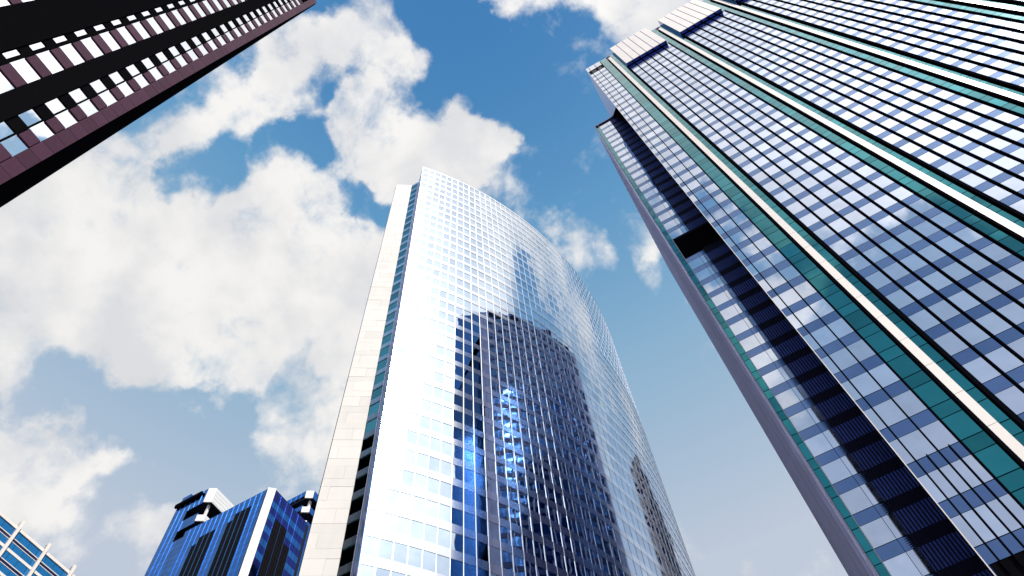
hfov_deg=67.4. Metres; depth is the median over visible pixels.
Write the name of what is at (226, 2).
window
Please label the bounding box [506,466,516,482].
window
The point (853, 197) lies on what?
window
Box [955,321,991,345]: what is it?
window
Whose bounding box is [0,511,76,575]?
white framed building
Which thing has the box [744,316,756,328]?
window
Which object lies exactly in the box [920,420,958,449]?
window
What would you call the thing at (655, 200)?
window
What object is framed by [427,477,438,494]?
window
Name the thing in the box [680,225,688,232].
window
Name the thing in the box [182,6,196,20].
window
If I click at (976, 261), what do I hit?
window
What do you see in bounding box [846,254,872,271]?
window
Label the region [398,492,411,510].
window
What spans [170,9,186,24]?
window
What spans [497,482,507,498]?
window
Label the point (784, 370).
window
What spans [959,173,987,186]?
window
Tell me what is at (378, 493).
window
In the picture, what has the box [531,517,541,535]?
window
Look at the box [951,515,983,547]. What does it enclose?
window
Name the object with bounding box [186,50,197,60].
window
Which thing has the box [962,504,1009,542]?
window
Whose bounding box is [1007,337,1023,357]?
window
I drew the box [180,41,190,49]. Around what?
window
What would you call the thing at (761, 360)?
window
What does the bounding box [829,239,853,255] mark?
window
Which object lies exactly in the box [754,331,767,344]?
window
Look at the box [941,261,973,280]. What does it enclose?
window
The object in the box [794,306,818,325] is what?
window
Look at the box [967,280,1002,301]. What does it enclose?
window
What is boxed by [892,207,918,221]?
window
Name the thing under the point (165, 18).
window
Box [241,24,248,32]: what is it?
window
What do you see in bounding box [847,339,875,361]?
window
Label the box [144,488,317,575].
blue stepped tower
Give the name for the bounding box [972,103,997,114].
window
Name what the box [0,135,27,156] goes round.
window
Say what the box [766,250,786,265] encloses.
window
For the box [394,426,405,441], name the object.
window
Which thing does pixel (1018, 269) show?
window
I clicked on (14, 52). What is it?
window
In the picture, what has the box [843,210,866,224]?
window
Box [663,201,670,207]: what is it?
window
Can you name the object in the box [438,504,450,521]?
window
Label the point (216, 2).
window
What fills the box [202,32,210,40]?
window
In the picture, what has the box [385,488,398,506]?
window
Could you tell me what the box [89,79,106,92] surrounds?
window
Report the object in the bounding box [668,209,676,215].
window
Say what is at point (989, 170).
window
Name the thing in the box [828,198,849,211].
window
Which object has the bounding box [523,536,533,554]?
window
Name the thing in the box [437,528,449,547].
window
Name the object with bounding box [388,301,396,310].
slot window
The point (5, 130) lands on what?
window
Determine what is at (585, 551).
window
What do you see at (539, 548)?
window
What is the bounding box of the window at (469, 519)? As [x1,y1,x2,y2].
[464,512,475,531]
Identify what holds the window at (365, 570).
in the curved office tower at (488, 423)
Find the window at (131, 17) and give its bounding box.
[126,14,136,20]
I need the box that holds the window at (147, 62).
[141,57,154,68]
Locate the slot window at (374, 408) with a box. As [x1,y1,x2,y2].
[368,401,379,415]
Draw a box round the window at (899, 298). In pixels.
[885,289,915,308]
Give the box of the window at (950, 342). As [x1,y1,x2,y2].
[934,331,969,355]
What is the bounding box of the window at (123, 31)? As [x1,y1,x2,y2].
[116,26,135,44]
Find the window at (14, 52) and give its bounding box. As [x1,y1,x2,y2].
[2,49,19,58]
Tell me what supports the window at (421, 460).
in the curved office tower at (488, 423)
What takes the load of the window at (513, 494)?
in the curved office tower at (488, 423)
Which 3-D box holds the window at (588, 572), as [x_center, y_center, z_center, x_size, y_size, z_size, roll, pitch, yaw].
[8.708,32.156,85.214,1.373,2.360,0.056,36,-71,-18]
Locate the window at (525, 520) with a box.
[520,512,531,530]
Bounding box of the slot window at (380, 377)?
[374,372,384,384]
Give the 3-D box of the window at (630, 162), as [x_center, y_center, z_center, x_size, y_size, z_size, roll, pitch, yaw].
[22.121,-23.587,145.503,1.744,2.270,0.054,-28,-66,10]
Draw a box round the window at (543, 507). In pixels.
[539,501,548,518]
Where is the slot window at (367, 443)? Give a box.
[361,434,374,451]
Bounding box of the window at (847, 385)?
[841,381,861,400]
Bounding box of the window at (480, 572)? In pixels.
[477,568,488,575]
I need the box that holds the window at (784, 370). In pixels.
[778,365,793,380]
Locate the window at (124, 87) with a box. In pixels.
[116,82,133,96]
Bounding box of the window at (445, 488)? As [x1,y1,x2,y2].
[439,481,450,498]
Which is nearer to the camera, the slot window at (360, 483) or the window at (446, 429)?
the slot window at (360, 483)
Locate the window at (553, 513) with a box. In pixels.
[548,506,558,523]
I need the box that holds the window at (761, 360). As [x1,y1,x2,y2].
[750,351,772,369]
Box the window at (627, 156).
[620,154,629,161]
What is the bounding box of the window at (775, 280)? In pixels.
[765,272,786,288]
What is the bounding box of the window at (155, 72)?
[147,67,162,80]
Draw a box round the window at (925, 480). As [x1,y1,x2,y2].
[917,474,946,502]
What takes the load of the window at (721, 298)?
in the glass office tower at (826, 196)
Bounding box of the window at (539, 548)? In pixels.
[534,541,544,560]
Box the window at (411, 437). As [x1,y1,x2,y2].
[406,430,417,444]
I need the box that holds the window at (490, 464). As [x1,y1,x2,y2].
[485,457,495,473]
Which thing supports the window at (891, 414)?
in the glass office tower at (826, 196)
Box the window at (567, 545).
[562,533,572,551]
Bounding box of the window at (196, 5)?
[192,3,206,16]
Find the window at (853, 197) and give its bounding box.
[842,190,864,203]
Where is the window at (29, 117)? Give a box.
[18,109,41,125]
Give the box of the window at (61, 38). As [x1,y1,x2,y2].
[53,35,67,42]
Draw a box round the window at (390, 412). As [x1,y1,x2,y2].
[384,406,396,418]
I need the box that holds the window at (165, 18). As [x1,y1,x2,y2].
[158,13,174,28]
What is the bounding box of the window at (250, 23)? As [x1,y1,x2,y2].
[248,21,254,29]
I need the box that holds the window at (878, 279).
[865,271,892,289]
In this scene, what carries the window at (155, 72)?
in the granite tower at (78, 78)
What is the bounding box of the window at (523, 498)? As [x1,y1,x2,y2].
[518,491,528,508]
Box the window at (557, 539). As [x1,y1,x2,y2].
[551,527,562,546]
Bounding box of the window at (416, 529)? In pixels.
[410,520,423,539]
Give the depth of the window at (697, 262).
103.35 m
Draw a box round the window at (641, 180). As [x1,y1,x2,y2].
[635,177,645,185]
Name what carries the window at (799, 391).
in the glass office tower at (826, 196)
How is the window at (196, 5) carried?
in the granite tower at (78, 78)
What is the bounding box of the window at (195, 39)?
[191,36,200,44]
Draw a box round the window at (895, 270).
[882,262,910,280]
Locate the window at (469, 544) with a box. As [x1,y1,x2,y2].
[464,537,475,556]
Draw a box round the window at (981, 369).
[962,356,1002,383]
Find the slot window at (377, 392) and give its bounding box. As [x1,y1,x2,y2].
[371,386,382,399]
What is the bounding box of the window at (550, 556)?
[544,546,555,565]
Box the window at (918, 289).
[904,280,934,299]
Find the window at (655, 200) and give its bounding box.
[648,197,659,205]
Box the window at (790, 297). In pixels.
[779,288,802,306]
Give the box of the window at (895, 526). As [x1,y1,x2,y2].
[882,512,907,538]
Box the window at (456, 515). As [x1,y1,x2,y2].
[451,508,462,526]
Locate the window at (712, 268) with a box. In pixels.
[708,265,718,274]
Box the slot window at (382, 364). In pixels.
[377,358,387,370]
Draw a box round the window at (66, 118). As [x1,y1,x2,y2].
[54,110,77,128]
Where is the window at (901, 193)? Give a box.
[890,186,914,200]
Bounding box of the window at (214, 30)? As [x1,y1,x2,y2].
[211,28,219,35]
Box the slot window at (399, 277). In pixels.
[394,274,401,281]
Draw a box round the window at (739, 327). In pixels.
[729,319,749,335]
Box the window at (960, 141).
[948,135,973,147]
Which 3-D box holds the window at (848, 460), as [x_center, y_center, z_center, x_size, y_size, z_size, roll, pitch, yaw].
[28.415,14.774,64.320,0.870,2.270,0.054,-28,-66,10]
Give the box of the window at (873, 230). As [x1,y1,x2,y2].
[861,223,885,238]
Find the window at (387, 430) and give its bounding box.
[381,423,393,437]
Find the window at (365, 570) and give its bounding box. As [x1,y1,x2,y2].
[359,564,374,575]
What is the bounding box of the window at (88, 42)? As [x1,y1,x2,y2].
[79,37,103,57]
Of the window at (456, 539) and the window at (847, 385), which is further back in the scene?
the window at (456, 539)
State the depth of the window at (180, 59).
80.55 m
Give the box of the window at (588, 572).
[585,567,593,575]
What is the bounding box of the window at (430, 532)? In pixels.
[424,524,436,543]
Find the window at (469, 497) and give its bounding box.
[464,489,474,506]
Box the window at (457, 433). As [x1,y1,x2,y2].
[453,427,462,440]
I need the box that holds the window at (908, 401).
[893,390,927,416]
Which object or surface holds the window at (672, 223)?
in the glass office tower at (826, 196)
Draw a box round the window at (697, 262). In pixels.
[688,257,703,269]
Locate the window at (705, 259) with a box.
[700,254,710,262]
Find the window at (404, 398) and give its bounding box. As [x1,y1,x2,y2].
[398,392,409,404]
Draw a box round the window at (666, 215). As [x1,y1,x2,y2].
[658,212,670,221]
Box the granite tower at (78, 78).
[0,0,316,207]
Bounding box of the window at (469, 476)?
[464,468,474,484]
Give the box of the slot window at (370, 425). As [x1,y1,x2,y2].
[365,418,376,432]
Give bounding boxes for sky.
[0,0,847,575]
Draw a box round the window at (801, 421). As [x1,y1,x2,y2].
[789,410,815,431]
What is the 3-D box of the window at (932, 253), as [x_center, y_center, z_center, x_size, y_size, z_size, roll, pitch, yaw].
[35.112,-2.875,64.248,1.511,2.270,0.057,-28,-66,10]
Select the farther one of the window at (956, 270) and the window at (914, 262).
the window at (914, 262)
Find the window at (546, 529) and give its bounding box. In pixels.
[541,522,552,541]
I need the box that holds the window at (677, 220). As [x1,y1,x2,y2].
[674,217,681,224]
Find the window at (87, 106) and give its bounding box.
[76,99,97,117]
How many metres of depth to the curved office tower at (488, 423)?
105.00 m
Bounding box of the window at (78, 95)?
[69,88,87,102]
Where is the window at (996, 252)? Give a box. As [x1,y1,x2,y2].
[979,243,1012,261]
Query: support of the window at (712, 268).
in the glass office tower at (826, 196)
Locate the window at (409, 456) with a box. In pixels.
[403,449,415,464]
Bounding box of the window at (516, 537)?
[511,530,522,549]
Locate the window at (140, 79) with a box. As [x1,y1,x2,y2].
[132,74,148,88]
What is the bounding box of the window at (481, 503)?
[476,494,486,511]
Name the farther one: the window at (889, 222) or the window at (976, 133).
the window at (976, 133)
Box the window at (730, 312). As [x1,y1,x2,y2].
[720,305,738,320]
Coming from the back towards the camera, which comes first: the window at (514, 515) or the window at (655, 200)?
the window at (655, 200)
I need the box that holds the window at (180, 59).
[175,55,187,66]
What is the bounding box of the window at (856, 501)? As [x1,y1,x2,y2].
[839,486,872,514]
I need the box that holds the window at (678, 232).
[669,228,682,238]
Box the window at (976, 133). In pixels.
[963,127,988,139]
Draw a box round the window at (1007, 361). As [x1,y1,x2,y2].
[985,346,1023,372]
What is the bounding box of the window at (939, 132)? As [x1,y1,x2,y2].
[928,127,951,137]
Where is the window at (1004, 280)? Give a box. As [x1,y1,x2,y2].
[987,270,1023,291]
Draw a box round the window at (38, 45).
[29,41,45,49]
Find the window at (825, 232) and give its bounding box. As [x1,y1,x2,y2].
[814,225,835,240]
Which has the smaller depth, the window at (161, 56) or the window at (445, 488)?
the window at (161, 56)
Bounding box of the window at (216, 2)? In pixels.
[213,0,222,9]
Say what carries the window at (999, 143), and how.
in the glass office tower at (826, 196)
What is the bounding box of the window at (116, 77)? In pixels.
[109,71,123,83]
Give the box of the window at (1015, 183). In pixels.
[1001,176,1023,191]
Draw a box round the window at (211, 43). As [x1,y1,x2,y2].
[206,40,217,50]
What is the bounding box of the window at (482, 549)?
[477,541,488,561]
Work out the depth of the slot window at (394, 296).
127.62 m
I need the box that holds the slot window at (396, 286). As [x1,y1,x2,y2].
[392,282,400,291]
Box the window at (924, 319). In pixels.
[909,309,941,330]
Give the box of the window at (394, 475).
[388,466,401,482]
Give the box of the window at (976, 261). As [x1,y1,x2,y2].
[960,252,993,271]
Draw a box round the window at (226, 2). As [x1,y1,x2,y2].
[223,0,230,6]
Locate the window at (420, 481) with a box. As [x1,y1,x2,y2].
[414,473,426,490]
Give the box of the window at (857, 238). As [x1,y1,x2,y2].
[845,231,869,246]
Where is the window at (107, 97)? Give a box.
[97,90,116,106]
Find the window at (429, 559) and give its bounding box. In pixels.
[422,550,435,571]
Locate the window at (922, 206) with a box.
[909,198,935,213]
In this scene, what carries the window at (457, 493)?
in the curved office tower at (488, 423)
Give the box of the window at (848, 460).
[841,454,861,474]
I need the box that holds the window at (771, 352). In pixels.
[766,347,780,361]
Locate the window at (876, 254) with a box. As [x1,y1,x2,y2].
[863,246,888,262]
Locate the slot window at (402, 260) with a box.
[397,257,404,265]
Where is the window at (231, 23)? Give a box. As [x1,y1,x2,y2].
[228,21,235,27]
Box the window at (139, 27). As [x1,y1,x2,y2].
[130,21,150,38]
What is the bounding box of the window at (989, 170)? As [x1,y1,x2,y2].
[976,164,1004,178]
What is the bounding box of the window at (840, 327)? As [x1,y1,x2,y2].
[828,318,854,338]
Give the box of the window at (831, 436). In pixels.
[823,428,842,447]
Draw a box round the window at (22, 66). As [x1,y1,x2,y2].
[8,58,40,82]
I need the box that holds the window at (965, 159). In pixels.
[954,153,979,166]
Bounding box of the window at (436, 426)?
[431,419,441,433]
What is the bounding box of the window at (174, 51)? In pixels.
[168,46,179,55]
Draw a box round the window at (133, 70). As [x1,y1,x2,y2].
[126,64,139,75]
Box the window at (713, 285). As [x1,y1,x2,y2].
[703,280,719,293]
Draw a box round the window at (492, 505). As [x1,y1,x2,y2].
[487,498,498,516]
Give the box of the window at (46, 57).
[35,50,63,73]
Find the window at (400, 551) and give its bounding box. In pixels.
[392,542,407,563]
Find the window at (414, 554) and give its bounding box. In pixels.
[407,546,421,567]
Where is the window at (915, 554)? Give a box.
[906,547,934,575]
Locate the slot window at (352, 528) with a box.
[344,519,359,540]
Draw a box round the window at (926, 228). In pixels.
[913,220,941,236]
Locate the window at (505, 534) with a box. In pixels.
[500,526,511,545]
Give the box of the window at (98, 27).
[93,24,104,30]
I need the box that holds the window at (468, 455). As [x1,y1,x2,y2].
[464,449,473,464]
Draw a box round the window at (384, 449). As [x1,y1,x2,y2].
[378,442,391,457]
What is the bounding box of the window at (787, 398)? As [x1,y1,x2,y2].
[775,389,799,409]
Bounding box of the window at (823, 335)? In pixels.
[811,326,837,346]
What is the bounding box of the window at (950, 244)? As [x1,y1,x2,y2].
[936,235,965,253]
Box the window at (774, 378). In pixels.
[762,369,785,388]
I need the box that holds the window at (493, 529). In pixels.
[488,521,499,540]
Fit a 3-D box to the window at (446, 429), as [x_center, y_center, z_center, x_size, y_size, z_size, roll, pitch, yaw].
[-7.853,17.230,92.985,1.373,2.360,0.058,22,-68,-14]
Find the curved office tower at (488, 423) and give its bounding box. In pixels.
[298,167,694,575]
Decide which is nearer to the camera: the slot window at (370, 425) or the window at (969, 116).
the window at (969, 116)
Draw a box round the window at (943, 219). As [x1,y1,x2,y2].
[931,212,958,227]
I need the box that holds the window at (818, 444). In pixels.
[804,433,832,456]
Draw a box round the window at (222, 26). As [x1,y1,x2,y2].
[220,24,227,31]
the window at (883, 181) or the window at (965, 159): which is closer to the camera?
the window at (965, 159)
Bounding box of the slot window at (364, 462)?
[358,454,370,470]
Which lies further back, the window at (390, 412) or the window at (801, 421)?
the window at (390, 412)
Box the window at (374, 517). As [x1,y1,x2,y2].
[367,509,382,528]
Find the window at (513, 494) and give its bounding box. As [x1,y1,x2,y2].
[508,486,518,503]
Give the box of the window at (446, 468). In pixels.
[440,460,451,476]
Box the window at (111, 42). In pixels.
[98,31,120,50]
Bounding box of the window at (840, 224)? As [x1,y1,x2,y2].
[829,218,851,232]
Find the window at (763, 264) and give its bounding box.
[752,257,772,272]
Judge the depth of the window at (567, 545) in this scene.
87.56 m
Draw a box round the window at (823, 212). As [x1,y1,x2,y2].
[813,205,834,218]
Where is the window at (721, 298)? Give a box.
[711,292,728,306]
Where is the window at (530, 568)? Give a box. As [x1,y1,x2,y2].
[525,560,536,575]
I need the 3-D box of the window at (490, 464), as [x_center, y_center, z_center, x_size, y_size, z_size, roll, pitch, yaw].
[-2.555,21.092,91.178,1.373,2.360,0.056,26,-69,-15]
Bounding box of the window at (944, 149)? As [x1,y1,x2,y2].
[933,143,957,155]
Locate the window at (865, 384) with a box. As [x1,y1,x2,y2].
[850,372,881,396]
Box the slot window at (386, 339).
[382,333,391,344]
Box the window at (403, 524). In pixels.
[396,516,409,535]
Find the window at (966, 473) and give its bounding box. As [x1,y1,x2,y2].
[951,454,993,487]
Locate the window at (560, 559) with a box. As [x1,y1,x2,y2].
[555,551,566,571]
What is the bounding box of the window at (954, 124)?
[943,119,966,130]
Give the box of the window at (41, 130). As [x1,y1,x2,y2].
[29,121,53,141]
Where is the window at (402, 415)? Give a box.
[396,409,407,422]
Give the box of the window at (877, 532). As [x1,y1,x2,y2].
[860,518,895,548]
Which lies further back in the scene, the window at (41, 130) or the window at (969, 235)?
the window at (969, 235)
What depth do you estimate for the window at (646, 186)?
132.46 m
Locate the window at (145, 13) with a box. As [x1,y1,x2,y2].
[141,10,149,15]
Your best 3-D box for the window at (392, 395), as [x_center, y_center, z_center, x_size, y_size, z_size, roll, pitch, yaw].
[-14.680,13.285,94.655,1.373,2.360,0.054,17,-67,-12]
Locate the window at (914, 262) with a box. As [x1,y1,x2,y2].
[900,253,928,271]
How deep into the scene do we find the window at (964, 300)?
57.96 m
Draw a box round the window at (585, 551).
[581,544,591,562]
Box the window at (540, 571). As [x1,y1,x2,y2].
[536,565,546,575]
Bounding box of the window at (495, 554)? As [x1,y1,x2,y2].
[489,546,500,566]
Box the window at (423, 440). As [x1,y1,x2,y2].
[418,433,428,448]
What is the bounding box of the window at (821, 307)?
[810,298,834,317]
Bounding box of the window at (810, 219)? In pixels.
[799,213,820,226]
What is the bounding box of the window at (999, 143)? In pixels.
[985,137,1012,149]
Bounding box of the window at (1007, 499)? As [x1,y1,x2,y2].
[987,493,1023,531]
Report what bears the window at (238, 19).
in the granite tower at (78, 78)
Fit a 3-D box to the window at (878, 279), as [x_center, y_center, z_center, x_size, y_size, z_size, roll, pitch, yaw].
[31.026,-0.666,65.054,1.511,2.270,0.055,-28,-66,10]
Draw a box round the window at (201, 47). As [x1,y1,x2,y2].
[196,44,208,55]
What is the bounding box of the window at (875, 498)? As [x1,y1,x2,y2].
[860,482,883,504]
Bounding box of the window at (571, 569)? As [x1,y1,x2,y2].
[565,556,576,575]
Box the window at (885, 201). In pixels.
[874,194,898,208]
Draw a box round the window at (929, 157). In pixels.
[917,151,942,163]
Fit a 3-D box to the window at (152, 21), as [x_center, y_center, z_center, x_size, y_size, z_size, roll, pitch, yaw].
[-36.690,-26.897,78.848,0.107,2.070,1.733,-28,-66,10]
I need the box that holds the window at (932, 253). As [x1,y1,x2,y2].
[918,244,947,262]
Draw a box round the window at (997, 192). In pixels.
[983,185,1013,200]
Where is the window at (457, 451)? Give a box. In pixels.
[453,445,462,460]
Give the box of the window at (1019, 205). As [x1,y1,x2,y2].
[1010,199,1023,213]
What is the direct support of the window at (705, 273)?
in the glass office tower at (826, 196)
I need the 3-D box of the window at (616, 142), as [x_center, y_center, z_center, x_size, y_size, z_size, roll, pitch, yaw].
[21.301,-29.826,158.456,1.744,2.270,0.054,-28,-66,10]
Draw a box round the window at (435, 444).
[429,437,440,451]
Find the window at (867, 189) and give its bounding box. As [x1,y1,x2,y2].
[858,182,879,195]
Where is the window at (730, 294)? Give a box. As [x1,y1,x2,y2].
[724,288,736,299]
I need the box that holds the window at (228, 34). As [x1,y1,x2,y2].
[225,32,233,40]
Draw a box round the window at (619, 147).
[614,145,622,151]
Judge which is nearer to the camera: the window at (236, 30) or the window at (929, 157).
the window at (929, 157)
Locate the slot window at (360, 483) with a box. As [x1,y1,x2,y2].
[353,473,367,492]
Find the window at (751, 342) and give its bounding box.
[739,335,760,351]
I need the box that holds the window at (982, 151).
[969,145,996,157]
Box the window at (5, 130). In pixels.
[0,121,13,138]
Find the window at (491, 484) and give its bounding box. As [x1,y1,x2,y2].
[486,477,496,493]
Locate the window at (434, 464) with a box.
[428,456,439,472]
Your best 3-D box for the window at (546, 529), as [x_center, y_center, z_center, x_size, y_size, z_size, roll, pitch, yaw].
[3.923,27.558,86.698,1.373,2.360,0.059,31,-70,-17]
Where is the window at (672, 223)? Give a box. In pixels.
[664,219,676,229]
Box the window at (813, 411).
[807,405,824,423]
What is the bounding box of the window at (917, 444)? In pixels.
[899,430,936,459]
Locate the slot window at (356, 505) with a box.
[349,495,363,515]
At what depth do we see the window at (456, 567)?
74.03 m
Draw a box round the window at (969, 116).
[958,111,982,122]
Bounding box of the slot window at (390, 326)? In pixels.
[384,322,393,332]
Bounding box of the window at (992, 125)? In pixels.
[979,119,1004,130]
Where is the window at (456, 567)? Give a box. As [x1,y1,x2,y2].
[450,559,462,575]
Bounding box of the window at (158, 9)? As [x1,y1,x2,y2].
[154,6,162,11]
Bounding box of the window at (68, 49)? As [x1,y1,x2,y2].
[58,43,84,64]
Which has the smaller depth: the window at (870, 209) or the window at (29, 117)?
the window at (29, 117)
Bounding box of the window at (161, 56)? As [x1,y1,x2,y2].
[155,51,167,61]
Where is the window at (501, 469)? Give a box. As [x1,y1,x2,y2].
[496,462,505,477]
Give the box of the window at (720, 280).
[716,276,726,286]
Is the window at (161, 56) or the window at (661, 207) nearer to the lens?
the window at (161, 56)
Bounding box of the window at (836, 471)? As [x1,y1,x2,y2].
[821,458,851,484]
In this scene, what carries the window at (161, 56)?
in the granite tower at (78, 78)
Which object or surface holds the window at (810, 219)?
in the glass office tower at (826, 196)
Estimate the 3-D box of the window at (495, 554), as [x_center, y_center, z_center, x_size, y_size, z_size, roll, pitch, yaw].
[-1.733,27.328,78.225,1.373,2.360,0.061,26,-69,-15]
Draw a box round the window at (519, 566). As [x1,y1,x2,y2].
[513,555,525,575]
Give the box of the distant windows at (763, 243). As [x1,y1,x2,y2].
[591,0,1023,387]
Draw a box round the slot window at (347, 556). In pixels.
[339,544,355,566]
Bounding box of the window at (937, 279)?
[922,270,954,290]
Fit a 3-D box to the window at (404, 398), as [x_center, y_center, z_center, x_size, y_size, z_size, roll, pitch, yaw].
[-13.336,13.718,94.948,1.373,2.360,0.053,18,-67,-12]
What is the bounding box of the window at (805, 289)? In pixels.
[794,281,816,298]
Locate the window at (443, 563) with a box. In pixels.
[436,554,449,575]
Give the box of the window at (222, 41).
[217,36,225,45]
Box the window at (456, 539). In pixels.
[451,532,462,552]
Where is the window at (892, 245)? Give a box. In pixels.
[879,237,906,254]
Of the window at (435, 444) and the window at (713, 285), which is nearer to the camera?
the window at (435, 444)
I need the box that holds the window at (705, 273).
[695,268,711,280]
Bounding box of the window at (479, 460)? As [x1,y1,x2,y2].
[475,453,484,468]
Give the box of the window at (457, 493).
[452,485,462,502]
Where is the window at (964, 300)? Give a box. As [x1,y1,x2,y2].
[948,290,982,311]
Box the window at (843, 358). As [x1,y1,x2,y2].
[829,348,858,370]
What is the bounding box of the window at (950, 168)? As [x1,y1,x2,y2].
[938,161,963,174]
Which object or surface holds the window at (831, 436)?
in the glass office tower at (826, 196)
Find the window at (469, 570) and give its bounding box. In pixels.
[464,563,476,575]
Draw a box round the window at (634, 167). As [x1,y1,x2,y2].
[627,165,637,172]
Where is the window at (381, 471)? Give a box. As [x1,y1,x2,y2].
[375,463,388,479]
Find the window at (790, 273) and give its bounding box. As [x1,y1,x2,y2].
[779,265,800,281]
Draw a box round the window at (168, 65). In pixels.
[161,61,175,73]
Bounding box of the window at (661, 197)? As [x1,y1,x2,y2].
[658,194,664,200]
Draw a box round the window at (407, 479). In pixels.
[401,470,413,486]
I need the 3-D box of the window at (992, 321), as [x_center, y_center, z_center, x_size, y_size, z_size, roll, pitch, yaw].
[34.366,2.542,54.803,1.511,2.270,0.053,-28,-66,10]
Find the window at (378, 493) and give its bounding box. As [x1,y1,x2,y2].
[371,485,385,502]
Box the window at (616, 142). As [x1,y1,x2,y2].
[611,140,619,146]
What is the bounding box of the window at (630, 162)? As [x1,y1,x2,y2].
[624,160,633,166]
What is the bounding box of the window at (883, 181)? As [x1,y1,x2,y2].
[872,175,894,187]
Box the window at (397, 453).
[391,445,403,461]
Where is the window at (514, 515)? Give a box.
[510,508,520,525]
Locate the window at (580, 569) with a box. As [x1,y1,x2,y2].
[575,562,585,575]
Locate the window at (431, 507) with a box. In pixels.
[425,499,437,518]
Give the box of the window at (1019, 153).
[1010,147,1023,159]
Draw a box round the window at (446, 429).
[442,423,452,436]
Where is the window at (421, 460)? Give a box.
[416,453,427,468]
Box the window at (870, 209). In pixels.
[859,202,882,216]
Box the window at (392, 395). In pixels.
[387,389,398,401]
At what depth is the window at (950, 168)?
72.52 m
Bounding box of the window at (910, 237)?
[896,229,923,245]
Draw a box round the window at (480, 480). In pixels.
[475,473,485,489]
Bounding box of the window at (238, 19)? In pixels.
[236,17,242,24]
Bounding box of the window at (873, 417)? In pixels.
[864,408,886,430]
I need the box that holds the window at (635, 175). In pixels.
[631,171,641,178]
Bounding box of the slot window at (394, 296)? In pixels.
[390,292,398,300]
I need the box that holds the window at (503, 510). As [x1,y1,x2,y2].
[498,503,509,520]
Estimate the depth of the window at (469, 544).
77.48 m
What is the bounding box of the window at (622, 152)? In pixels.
[617,149,626,155]
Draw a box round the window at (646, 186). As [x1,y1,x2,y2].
[639,183,650,191]
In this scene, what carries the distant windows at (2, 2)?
in the granite tower at (78, 78)
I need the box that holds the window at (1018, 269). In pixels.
[1008,261,1023,278]
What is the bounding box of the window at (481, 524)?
[476,516,487,535]
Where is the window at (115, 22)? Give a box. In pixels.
[111,19,121,24]
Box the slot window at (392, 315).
[386,311,395,321]
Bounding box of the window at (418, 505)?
[412,496,424,513]
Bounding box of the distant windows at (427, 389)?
[375,169,693,575]
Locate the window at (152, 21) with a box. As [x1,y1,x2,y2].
[145,17,163,33]
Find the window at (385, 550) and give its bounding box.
[378,539,393,559]
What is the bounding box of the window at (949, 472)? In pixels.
[928,464,970,498]
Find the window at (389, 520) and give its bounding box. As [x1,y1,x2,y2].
[381,512,396,532]
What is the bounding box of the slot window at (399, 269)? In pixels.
[395,265,403,273]
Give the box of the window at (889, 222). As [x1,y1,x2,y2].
[877,215,902,230]
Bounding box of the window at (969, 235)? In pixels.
[954,226,984,243]
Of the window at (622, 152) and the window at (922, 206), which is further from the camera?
the window at (622, 152)
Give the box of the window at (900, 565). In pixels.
[883,552,921,575]
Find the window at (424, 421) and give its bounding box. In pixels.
[419,415,430,429]
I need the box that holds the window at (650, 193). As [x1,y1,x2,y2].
[643,189,654,198]
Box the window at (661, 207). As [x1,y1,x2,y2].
[653,204,665,213]
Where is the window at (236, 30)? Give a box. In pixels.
[233,28,241,37]
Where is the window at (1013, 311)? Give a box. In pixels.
[997,301,1023,324]
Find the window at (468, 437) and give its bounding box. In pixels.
[464,431,473,445]
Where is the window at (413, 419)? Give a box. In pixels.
[408,412,418,425]
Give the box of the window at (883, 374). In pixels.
[869,363,900,387]
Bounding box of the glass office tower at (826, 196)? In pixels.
[586,0,1023,575]
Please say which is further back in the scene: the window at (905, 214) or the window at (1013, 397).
the window at (905, 214)
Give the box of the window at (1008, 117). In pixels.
[994,111,1021,122]
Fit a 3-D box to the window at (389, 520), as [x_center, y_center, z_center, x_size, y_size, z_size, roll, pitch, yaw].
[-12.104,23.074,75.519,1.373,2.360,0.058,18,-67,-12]
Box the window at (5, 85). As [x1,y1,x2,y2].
[0,72,13,93]
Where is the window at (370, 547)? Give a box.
[362,535,378,556]
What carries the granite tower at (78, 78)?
on the plaza
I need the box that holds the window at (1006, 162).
[993,155,1022,169]
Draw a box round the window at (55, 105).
[45,98,65,113]
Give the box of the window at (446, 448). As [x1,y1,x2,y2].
[441,441,451,456]
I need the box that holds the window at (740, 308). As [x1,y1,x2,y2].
[734,302,745,313]
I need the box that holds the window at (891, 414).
[873,399,907,426]
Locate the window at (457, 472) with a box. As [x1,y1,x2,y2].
[452,464,462,480]
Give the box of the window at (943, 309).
[928,299,961,321]
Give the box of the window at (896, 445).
[889,439,914,464]
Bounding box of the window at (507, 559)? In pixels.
[501,550,513,571]
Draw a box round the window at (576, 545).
[571,538,581,556]
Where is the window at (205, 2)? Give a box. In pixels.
[201,0,214,13]
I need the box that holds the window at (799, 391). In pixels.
[792,384,808,400]
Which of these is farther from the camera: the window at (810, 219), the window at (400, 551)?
the window at (810, 219)
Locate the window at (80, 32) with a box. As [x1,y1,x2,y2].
[74,29,87,36]
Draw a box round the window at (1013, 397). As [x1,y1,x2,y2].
[994,385,1023,414]
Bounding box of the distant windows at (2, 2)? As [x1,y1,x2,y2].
[0,0,244,6]
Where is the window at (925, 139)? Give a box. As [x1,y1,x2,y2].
[914,134,936,145]
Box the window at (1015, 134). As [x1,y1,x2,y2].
[1002,128,1023,140]
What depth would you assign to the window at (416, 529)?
76.11 m
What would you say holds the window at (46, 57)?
in the granite tower at (78, 78)
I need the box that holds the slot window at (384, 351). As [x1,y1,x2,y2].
[379,345,389,357]
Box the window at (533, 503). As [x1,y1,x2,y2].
[529,496,538,512]
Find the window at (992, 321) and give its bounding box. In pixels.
[976,311,1013,334]
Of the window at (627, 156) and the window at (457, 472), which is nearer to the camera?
the window at (457, 472)

